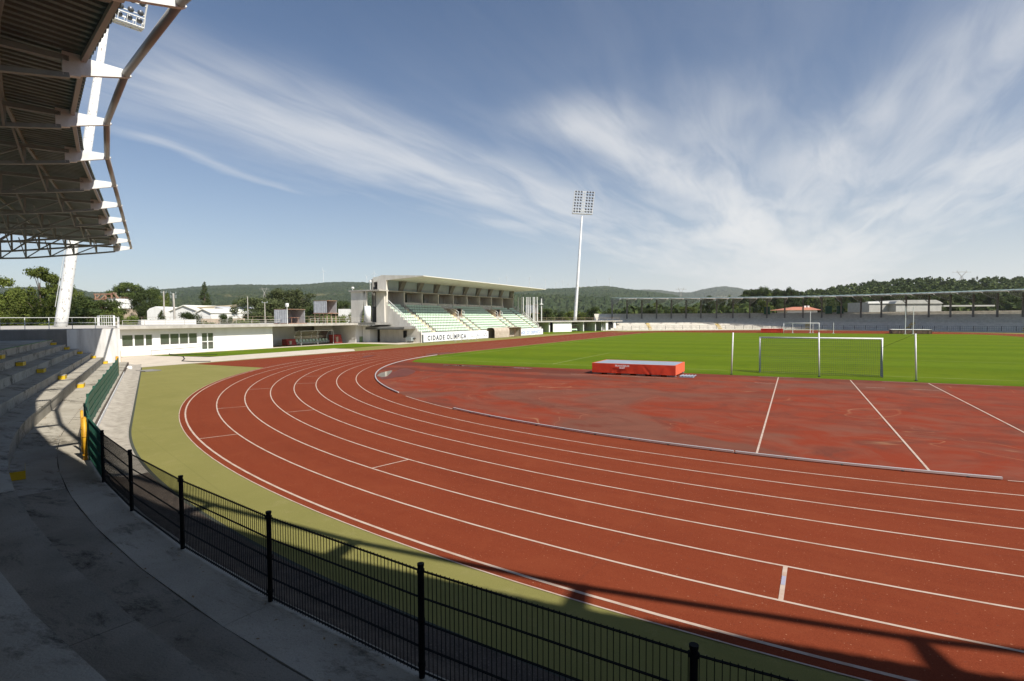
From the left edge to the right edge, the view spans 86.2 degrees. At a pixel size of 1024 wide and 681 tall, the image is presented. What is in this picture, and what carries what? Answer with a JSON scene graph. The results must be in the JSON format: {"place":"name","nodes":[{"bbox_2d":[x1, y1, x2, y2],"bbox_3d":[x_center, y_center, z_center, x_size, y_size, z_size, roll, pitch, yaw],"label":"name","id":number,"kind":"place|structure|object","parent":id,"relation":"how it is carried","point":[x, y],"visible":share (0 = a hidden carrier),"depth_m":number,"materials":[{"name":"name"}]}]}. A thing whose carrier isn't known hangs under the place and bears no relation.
{"place":"outdoors","nodes":[
{"label":"outdoors","id":0,"kind":"place"},
{"bbox_2d":[121,348,354,366],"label":"path","id":1,"kind":"structure","parent":0,"point":[147,361],"depth_m":57.70,"materials":[{"name":"concrete"}]},
{"bbox_2d":[151,334,541,356],"bbox_3d":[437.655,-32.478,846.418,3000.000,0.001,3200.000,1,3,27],"label":"ground","id":2,"kind":"structure","parent":0,"point":[302,345],"depth_m":85.32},
{"bbox_2d":[0,276,15,325],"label":"broadleaf tree","id":3,"kind":"object","parent":2,"relation":"on","point":[6,282],"visible":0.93,"depth_m":75.20,"materials":[{"name":"green plant"}]},
{"bbox_2d":[0,315,22,325],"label":"leafy tree","id":4,"kind":"object","parent":2,"relation":"on","point":[12,320],"visible":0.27,"depth_m":80.69,"materials":[{"name":"green plant"}]},
{"bbox_2d":[3,294,29,324],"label":"leafy tree","id":5,"kind":"object","parent":2,"relation":"on","point":[13,309],"visible":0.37,"depth_m":84.04,"materials":[{"name":"green plant"}]},
{"bbox_2d":[7,285,39,324],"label":"leafy tree","id":6,"kind":"object","parent":2,"relation":"on","point":[17,290],"visible":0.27,"depth_m":87.08,"materials":[{"name":"green plant"}]},
{"bbox_2d":[16,292,54,325],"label":"leafy tree","id":7,"kind":"object","parent":2,"relation":"on","point":[38,311],"visible":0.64,"depth_m":79.33,"materials":[{"name":"green plant"}]},
{"bbox_2d":[21,266,56,325],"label":"broadleaf tree","id":8,"kind":"object","parent":2,"relation":"on","point":[41,273],"visible":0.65,"depth_m":85.42,"materials":[{"name":"green plant"}]},
{"bbox_2d":[45,274,61,294],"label":"broadleaf tree","id":9,"kind":"object","parent":2,"relation":"on","point":[55,284],"visible":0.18,"depth_m":91.23,"materials":[{"name":"green plant"}]},
{"bbox_2d":[41,295,73,322],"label":"leafy tree","id":10,"kind":"object","parent":2,"relation":"on","point":[51,303],"visible":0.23,"depth_m":80.76,"materials":[{"name":"green plant"}]},
{"bbox_2d":[69,294,94,324],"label":"evergreen tree","id":11,"kind":"object","parent":2,"relation":"on","point":[74,304],"visible":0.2,"depth_m":95.25,"materials":[{"name":"green plant"}]},
{"bbox_2d":[68,307,107,324],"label":"evergreen tree","id":12,"kind":"object","parent":2,"relation":"on","point":[83,313],"visible":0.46,"depth_m":83.53,"materials":[{"name":"green plant"}]},
{"bbox_2d":[74,299,128,319],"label":"pine tree","id":13,"kind":"object","parent":2,"relation":"on","point":[108,305],"visible":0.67,"depth_m":90.58,"materials":[{"name":"green plant"}]},
{"bbox_2d":[94,292,136,323],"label":"house","id":14,"kind":"structure","parent":2,"relation":"on","point":[127,302],"depth_m":151.66,"materials":[{"name":"white paint"}]},
{"bbox_2d":[104,281,142,302],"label":"pine tree","id":15,"kind":"object","parent":2,"relation":"on","point":[121,289],"visible":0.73,"depth_m":187.83,"materials":[{"name":"green plant"}]},
{"bbox_2d":[128,286,156,319],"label":"evergreen tree","id":16,"kind":"object","parent":2,"relation":"on","point":[140,295],"visible":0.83,"depth_m":149.10,"materials":[{"name":"green plant"}]},
{"bbox_2d":[146,286,162,306],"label":"evergreen tree","id":17,"kind":"object","parent":2,"relation":"on","point":[155,291],"visible":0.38,"depth_m":158.12,"materials":[{"name":"green plant"}]},
{"bbox_2d":[147,306,176,319],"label":"white storage hall","id":18,"kind":"structure","parent":2,"relation":"on","point":[152,312],"depth_m":139.85,"materials":[{"name":"paint"}]},
{"bbox_2d":[156,291,171,306],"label":"leafy tree","id":19,"kind":"object","parent":2,"relation":"on","point":[167,303],"visible":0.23,"depth_m":149.28,"materials":[{"name":"green plant"}]},
{"bbox_2d":[0,323,362,355],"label":"clubhouse","id":20,"kind":"structure","parent":2,"relation":"on","point":[152,339],"depth_m":70.67,"materials":[{"name":"white paint"}]},
{"bbox_2d":[0,317,72,328],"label":"railing","id":21,"kind":"object","parent":20,"relation":"on","point":[36,317],"visible":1,"depth_m":45.47,"materials":[{"name":"metal"}]},
{"bbox_2d":[72,317,117,328],"bbox_3d":[-36.307,-1.514,47.715,3.199,1.021,0.056,-2,3,-33],"label":"railing","id":22,"kind":"object","parent":20,"relation":"on","point":[95,322],"visible":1,"depth_m":47.80,"materials":[{"name":"metal"}]},
{"bbox_2d":[54,2,147,326],"bbox_3d":[-45.671,-21.116,60.422,12.080,40.943,6.854,1,3,27],"label":"floodlight mast","id":23,"kind":"object","parent":20,"relation":"on","point":[66,290],"visible":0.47,"depth_m":60.50,"materials":[{"name":"white metal"}]},
{"bbox_2d":[88,307,124,324],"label":"shrub","id":24,"kind":"object","parent":20,"relation":"on","point":[120,312],"visible":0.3,"depth_m":85.42,"materials":[{"name":"green plant"}]},
{"bbox_2d":[115,315,138,324],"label":"shrub","id":25,"kind":"object","parent":20,"relation":"on","point":[131,317],"visible":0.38,"depth_m":87.28,"materials":[{"name":"green plant"}]},
{"bbox_2d":[122,335,132,346],"bbox_3d":[-43.212,0.032,61.509,0.100,1.350,1.200,1,3,27],"label":"window","id":26,"kind":"structure","parent":20,"relation":"in","point":[127,340],"depth_m":61.53,"materials":[{"name":"glass"}]},
{"bbox_2d":[134,334,144,345],"bbox_3d":[-42.640,-0.016,62.619,0.100,1.350,1.100,1,3,27],"label":"window","id":27,"kind":"structure","parent":20,"relation":"in","point":[138,339],"depth_m":62.66,"materials":[{"name":"glass"}]},
{"bbox_2d":[160,334,169,344],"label":"window","id":28,"kind":"structure","parent":20,"relation":"in","point":[164,338],"depth_m":65.20,"materials":[{"name":"glass"}]},
{"bbox_2d":[137,319,195,324],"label":"white parapet","id":29,"kind":"structure","parent":20,"relation":"on","point":[162,322],"depth_m":85.94,"materials":[{"name":"paint"}]},
{"bbox_2d":[170,333,178,344],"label":"window","id":30,"kind":"structure","parent":20,"relation":"in","point":[174,337],"depth_m":66.19,"materials":[{"name":"glass"}]},
{"bbox_2d":[180,333,188,343],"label":"window","id":31,"kind":"structure","parent":20,"relation":"in","point":[184,339],"depth_m":67.28,"materials":[{"name":"glass"}]},
{"bbox_2d":[122,320,279,325],"bbox_3d":[-38.150,-2.297,69.551,0.048,0.641,20.856,1,3,27],"label":"railing","id":32,"kind":"object","parent":20,"relation":"on","point":[184,322],"visible":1,"depth_m":64.43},
{"bbox_2d":[202,333,213,349],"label":"window","id":33,"kind":"structure","parent":20,"relation":"in","point":[207,338],"depth_m":69.88,"materials":[{"name":"glass"}]},
{"bbox_2d":[274,309,306,323],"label":"camera shelter","id":34,"kind":"object","parent":20,"relation":"on","point":[295,316],"visible":0.98,"depth_m":82.71,"materials":[{"name":"silver metal"}]},
{"bbox_2d":[319,330,330,342],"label":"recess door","id":35,"kind":"structure","parent":20,"relation":"in","point":[322,334],"depth_m":93.87,"materials":[{"name":"grey"}]},
{"bbox_2d":[313,300,338,322],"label":"camera shelter","id":36,"kind":"object","parent":20,"relation":"on","point":[326,307],"visible":0.88,"depth_m":89.96,"materials":[{"name":"silver metal"}]},
{"bbox_2d":[168,305,205,319],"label":"industrial shed","id":37,"kind":"structure","parent":2,"relation":"on","point":[188,308],"depth_m":124.83,"materials":[{"name":"white paint"}]},
{"bbox_2d":[178,311,202,323],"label":"evergreen tree","id":38,"kind":"object","parent":2,"relation":"on","point":[188,315],"visible":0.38,"depth_m":97.17,"materials":[{"name":"green plant"}]},
{"bbox_2d":[198,281,211,305],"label":"conifer tree","id":39,"kind":"object","parent":2,"relation":"on","point":[204,300],"visible":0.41,"depth_m":209.21,"materials":[{"name":"green plant"}]},
{"bbox_2d":[194,308,246,321],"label":"industrial shed","id":40,"kind":"structure","parent":2,"relation":"on","point":[207,313],"depth_m":119.22,"materials":[{"name":"white paint"}]},
{"bbox_2d":[218,313,232,323],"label":"evergreen tree","id":41,"kind":"object","parent":2,"relation":"on","point":[224,318],"visible":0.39,"depth_m":99.58,"materials":[{"name":"green plant"}]},
{"bbox_2d":[0,329,456,680],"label":"curved terrace","id":42,"kind":"structure","parent":2,"relation":"on","point":[78,602],"depth_m":7.24,"materials":[{"name":"concrete"}]},
{"bbox_2d":[9,462,25,480],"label":"step block","id":43,"kind":"structure","parent":42,"relation":"on","point":[17,471],"depth_m":12.75,"materials":[{"name":"yellow paint"}]},
{"bbox_2d":[81,417,87,459],"bbox_3d":[-11.315,2.594,14.503,0.117,1.150,0.120,1,3,27],"label":"yellow post","id":44,"kind":"object","parent":42,"relation":"on","point":[84,438],"visible":1,"depth_m":14.47,"materials":[{"name":"metal"}]},
{"bbox_2d":[0,0,190,258],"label":"stand roof","id":45,"kind":"structure","parent":42,"relation":"on","point":[50,185],"depth_m":15.82,"materials":[{"name":"white paint"}]},
{"bbox_2d":[18,399,389,680],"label":"dry leaves","id":46,"kind":"object","parent":42,"relation":"on","point":[200,567],"visible":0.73,"depth_m":8.01,"materials":[{"name":"brown plant"}]},
{"bbox_2d":[83,358,797,680],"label":"fence","id":47,"kind":"object","parent":42,"relation":"on","point":[99,457],"visible":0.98,"depth_m":6.61,"materials":[{"name":"metal"}]},
{"bbox_2d":[229,305,260,321],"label":"eucalyptus tree","id":48,"kind":"object","parent":2,"relation":"on","point":[250,311],"visible":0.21,"depth_m":123.52,"materials":[{"name":"green plant"}]},
{"bbox_2d":[230,297,269,313],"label":"eucalyptus tree","id":49,"kind":"object","parent":2,"relation":"on","point":[254,301],"visible":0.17,"depth_m":132.30,"materials":[{"name":"green plant"}]},
{"bbox_2d":[121,342,412,356],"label":"apron strip","id":50,"kind":"object","parent":2,"relation":"on","point":[283,347],"visible":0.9,"depth_m":80.80,"materials":[{"name":"concrete"}]},
{"bbox_2d":[249,299,284,322],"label":"eucalyptus tree","id":51,"kind":"object","parent":2,"relation":"on","point":[271,305],"visible":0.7,"depth_m":122.74,"materials":[{"name":"green plant"}]},
{"bbox_2d":[153,343,399,355],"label":"grass strip","id":52,"kind":"object","parent":2,"relation":"on","point":[253,351],"depth_m":72.63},
{"bbox_2d":[263,288,296,308],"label":"eucalyptus tree","id":53,"kind":"object","parent":2,"relation":"on","point":[277,294],"visible":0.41,"depth_m":138.63,"materials":[{"name":"green plant"}]},
{"bbox_2d":[285,289,305,308],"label":"eucalyptus tree","id":54,"kind":"object","parent":2,"relation":"on","point":[291,293],"visible":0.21,"depth_m":142.37,"materials":[{"name":"green plant"}]},
{"bbox_2d":[293,288,325,316],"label":"eucalyptus tree","id":55,"kind":"object","parent":2,"relation":"on","point":[304,304],"visible":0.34,"depth_m":139.15,"materials":[{"name":"green plant"}]},
{"bbox_2d":[302,304,318,322],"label":"evergreen tree","id":56,"kind":"object","parent":2,"relation":"on","point":[310,310],"visible":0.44,"depth_m":117.53,"materials":[{"name":"green plant"}]},
{"bbox_2d":[294,330,333,344],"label":"team bench","id":57,"kind":"object","parent":2,"relation":"on","point":[313,341],"visible":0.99,"depth_m":88.47,"materials":[{"name":"green plastic"}]},
{"bbox_2d":[329,334,341,342],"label":"red box","id":58,"kind":"object","parent":2,"relation":"on","point":[337,338],"visible":1,"depth_m":91.94,"materials":[{"name":"paint"}]},
{"bbox_2d":[329,301,350,317],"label":"evergreen tree","id":59,"kind":"object","parent":2,"relation":"on","point":[341,304],"visible":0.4,"depth_m":189.46,"materials":[{"name":"green plant"}]},
{"bbox_2d":[355,322,415,341],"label":"entrance canopy","id":60,"kind":"object","parent":2,"relation":"on","point":[370,333],"visible":0.93,"depth_m":94.12,"materials":[{"name":"grey concrete"}]},
{"bbox_2d":[348,289,388,321],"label":"stair tower","id":61,"kind":"structure","parent":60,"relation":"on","point":[359,300],"depth_m":94.66,"materials":[{"name":"concrete"}]},
{"bbox_2d":[139,304,752,320],"bbox_3d":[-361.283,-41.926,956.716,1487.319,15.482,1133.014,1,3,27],"label":"valley wood","id":62,"kind":"object","parent":2,"relation":"on","point":[740,310],"visible":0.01,"depth_m":273.98,"materials":[{"name":"plant"}]},
{"bbox_2d":[371,275,545,342],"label":"stand","id":63,"kind":"object","parent":2,"relation":"on","point":[422,304],"visible":0.96,"depth_m":106.35,"materials":[{"name":"concrete"}]},
{"bbox_2d":[422,331,487,342],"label":"banner board","id":64,"kind":"object","parent":63,"relation":"attached to","point":[445,336],"visible":0.92,"depth_m":99.20,"materials":[{"name":"white"}]},
{"bbox_2d":[521,329,542,335],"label":"banner board","id":65,"kind":"object","parent":63,"relation":"attached to","point":[531,332],"visible":0.87,"depth_m":129.04,"materials":[{"name":"white"}]},
{"bbox_2d":[57,330,1023,680],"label":"synthetic turf","id":66,"kind":"structure","parent":2,"relation":"on","point":[161,440],"depth_m":8.37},
{"bbox_2d":[98,364,148,476],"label":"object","id":67,"kind":"object","parent":66,"relation":"on","point":[114,425],"visible":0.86,"depth_m":23.13,"materials":[{"name":"concrete"}]},
{"bbox_2d":[112,473,569,680],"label":"gravel channel","id":68,"kind":"object","parent":66,"relation":"on","point":[154,502],"visible":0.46,"depth_m":7.28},
{"bbox_2d":[129,367,574,680],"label":"channel edge","id":69,"kind":"object","parent":66,"relation":"on","point":[166,486],"visible":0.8,"depth_m":9.55,"materials":[{"name":"grey"}]},
{"bbox_2d":[199,331,619,367],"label":"sprint chute","id":70,"kind":"object","parent":66,"relation":"on","point":[265,362],"visible":0.89,"depth_m":58.79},
{"bbox_2d":[487,327,520,337],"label":"covered bench","id":71,"kind":"object","parent":66,"relation":"on","point":[499,332],"visible":1,"depth_m":114.22,"materials":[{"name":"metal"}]},
{"bbox_2d":[376,353,1023,480],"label":"event area","id":72,"kind":"object","parent":66,"relation":"on","point":[843,420],"visible":0.86,"depth_m":23.44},
{"bbox_2d":[380,368,414,378],"bbox_3d":[-8.209,2.396,40.226,1.929,0.001,7.908,0,2,2],"label":"damp patch","id":73,"kind":"object","parent":72,"relation":"on","point":[402,372],"visible":1,"depth_m":39.94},
{"bbox_2d":[377,365,514,376],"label":"puddle","id":74,"kind":"object","parent":72,"relation":"on","point":[384,374],"visible":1,"depth_m":41.48,"materials":[{"name":"grey liquid"}]},
{"bbox_2d":[453,407,733,451],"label":"track kerb","id":75,"kind":"structure","parent":72,"relation":"on","point":[654,441],"depth_m":18.43,"materials":[{"name":"silver metal"}]},
{"bbox_2d":[592,359,684,376],"bbox_3d":[9.069,1.945,39.245,5.882,0.792,3.501,1,3,27],"label":"landing mat","id":76,"kind":"object","parent":72,"relation":"on","point":[651,368],"visible":1,"depth_m":38.03,"materials":[{"name":"red plastic"}]},
{"bbox_2d":[582,374,1023,469],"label":"event lines","id":77,"kind":"object","parent":72,"relation":"on","point":[906,444],"visible":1,"depth_m":20.97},
{"bbox_2d":[653,331,981,334],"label":"event area","id":78,"kind":"object","parent":66,"relation":"on","point":[851,332],"visible":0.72,"depth_m":141.98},
{"bbox_2d":[889,329,931,333],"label":"landing mat","id":79,"kind":"object","parent":78,"relation":"on","point":[911,331],"visible":0.98,"depth_m":122.96,"materials":[{"name":"white paint"}]},
{"bbox_2d":[536,308,554,320],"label":"evergreen tree","id":80,"kind":"object","parent":2,"relation":"on","point":[547,313],"visible":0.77,"depth_m":228.85,"materials":[{"name":"green plant"}]},
{"bbox_2d":[533,320,621,331],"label":"service building","id":81,"kind":"structure","parent":2,"relation":"on","point":[568,326],"depth_m":164.54,"materials":[{"name":"concrete"}]},
{"bbox_2d":[572,191,594,320],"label":"floodlight mast","id":82,"kind":"object","parent":81,"relation":"on","point":[577,282],"visible":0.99,"depth_m":174.00,"materials":[{"name":"white metal"}]},
{"bbox_2d":[584,306,598,319],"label":"evergreen tree","id":83,"kind":"object","parent":2,"relation":"on","point":[593,309],"visible":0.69,"depth_m":213.71,"materials":[{"name":"green plant"}]},
{"bbox_2d":[699,295,718,312],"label":"evergreen tree","id":84,"kind":"object","parent":2,"relation":"on","point":[708,307],"visible":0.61,"depth_m":267.56,"materials":[{"name":"green plant"}]},
{"bbox_2d":[755,285,771,299],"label":"pine tree","id":85,"kind":"object","parent":2,"relation":"on","point":[764,291],"visible":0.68,"depth_m":327.04,"materials":[{"name":"green plant"}]},
{"bbox_2d":[756,292,773,312],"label":"leafy tree","id":86,"kind":"object","parent":2,"relation":"on","point":[762,304],"visible":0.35,"depth_m":263.24,"materials":[{"name":"green plant"}]},
{"bbox_2d":[770,294,784,311],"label":"evergreen tree","id":87,"kind":"object","parent":2,"relation":"on","point":[778,304],"visible":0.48,"depth_m":271.63,"materials":[{"name":"green plant"}]},
{"bbox_2d":[770,306,819,312],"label":"tiled house","id":88,"kind":"structure","parent":2,"relation":"on","point":[807,309],"depth_m":221.87,"materials":[{"name":"tile"}]},
{"bbox_2d":[788,294,809,306],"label":"evergreen tree","id":89,"kind":"object","parent":2,"relation":"on","point":[798,303],"visible":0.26,"depth_m":274.59,"materials":[{"name":"green plant"}]},
{"bbox_2d":[594,310,1023,332],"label":"curved terrace","id":90,"kind":"structure","parent":2,"relation":"on","point":[943,321],"depth_m":167.24,"materials":[{"name":"concrete"}]},
{"bbox_2d":[614,325,1016,330],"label":"fence","id":91,"kind":"object","parent":90,"relation":"on","point":[865,327],"visible":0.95,"depth_m":159.29,"materials":[{"name":"metal"}]},
{"bbox_2d":[610,289,1023,318],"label":"stand roof","id":92,"kind":"structure","parent":90,"relation":"on","point":[881,296],"depth_m":165.53,"materials":[{"name":"white paint"}]},
{"bbox_2d":[812,297,828,311],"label":"eucalyptus tree","id":93,"kind":"object","parent":2,"relation":"on","point":[817,302],"visible":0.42,"depth_m":275.86,"materials":[{"name":"green plant"}]},
{"bbox_2d":[848,300,994,311],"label":"sports hall","id":94,"kind":"structure","parent":2,"relation":"on","point":[899,305],"depth_m":215.64,"materials":[{"name":"white paint"}]},
{"bbox_2d":[936,294,958,309],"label":"eucalyptus tree","id":95,"kind":"object","parent":2,"relation":"on","point":[944,301],"visible":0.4,"depth_m":262.94,"materials":[{"name":"green plant"}]},
{"bbox_2d":[968,292,986,310],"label":"eucalyptus tree","id":96,"kind":"object","parent":2,"relation":"on","point":[979,296],"visible":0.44,"depth_m":285.97,"materials":[{"name":"green plant"}]},
{"bbox_2d":[982,293,1002,307],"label":"eucalyptus tree","id":97,"kind":"object","parent":2,"relation":"on","point":[989,301],"visible":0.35,"depth_m":284.97,"materials":[{"name":"green plant"}]},
{"bbox_2d":[0,281,726,320],"bbox_3d":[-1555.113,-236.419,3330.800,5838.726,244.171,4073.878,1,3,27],"label":"hills","id":98,"kind":"structure","parent":0,"point":[563,299],"depth_m":2120.38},
{"bbox_2d":[0,0,1023,292],"label":"sky","id":99,"kind":"structure","parent":0,"point":[801,145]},
{"bbox_2d":[180,330,1023,680],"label":"running track","id":100,"kind":"structure","parent":0,"point":[906,652],"depth_m":10.99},
{"bbox_2d":[179,330,1023,680],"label":"lane lines","id":101,"kind":"object","parent":100,"relation":"on","point":[621,532],"visible":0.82,"depth_m":10.18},
{"bbox_2d":[778,566,787,599],"bbox_3d":[4.078,3.633,8.233,0.065,0.001,1.170,1,3,29],"label":"relay mark","id":102,"kind":"object","parent":100,"relation":"on","point":[782,587],"visible":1,"depth_m":8.07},
{"bbox_2d":[734,451,1002,478],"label":"track kerb","id":103,"kind":"structure","parent":100,"relation":"on","point":[894,468],"depth_m":14.35,"materials":[{"name":"silver metal"}]},
{"bbox_2d":[641,286,762,304],"bbox_3d":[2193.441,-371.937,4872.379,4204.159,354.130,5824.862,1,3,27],"label":"distant hills","id":104,"kind":"structure","parent":0,"point":[723,291],"depth_m":5436.43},
{"bbox_2d":[412,332,1023,386],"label":"pitch grass","id":105,"kind":"structure","parent":0,"point":[976,357],"depth_m":57.32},
{"bbox_2d":[428,333,1013,380],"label":"pitch markings","id":106,"kind":"object","parent":105,"relation":"on","point":[734,370],"visible":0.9,"depth_m":52.10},
{"bbox_2d":[759,337,882,377],"bbox_3d":[21.143,1.077,37.779,7.560,2.557,1.364,1,3,27],"label":"football goal","id":107,"kind":"object","parent":105,"relation":"on","point":[855,364],"visible":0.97,"depth_m":37.72,"materials":[{"name":"white paint"}]},
{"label":"pine hill","id":108,"kind":"structure","parent":0,"visible":0},
{"bbox_2d":[618,301,1021,315],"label":"belt wood","id":109,"kind":"object","parent":108,"relation":"on","point":[1008,306],"visible":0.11,"depth_m":268.06,"materials":[{"name":"green plant"}]},
{"bbox_2d":[787,276,1023,316],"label":"pine wood","id":110,"kind":"object","parent":108,"relation":"on","point":[926,284],"visible":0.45,"depth_m":516.62,"materials":[{"name":"green plant"}]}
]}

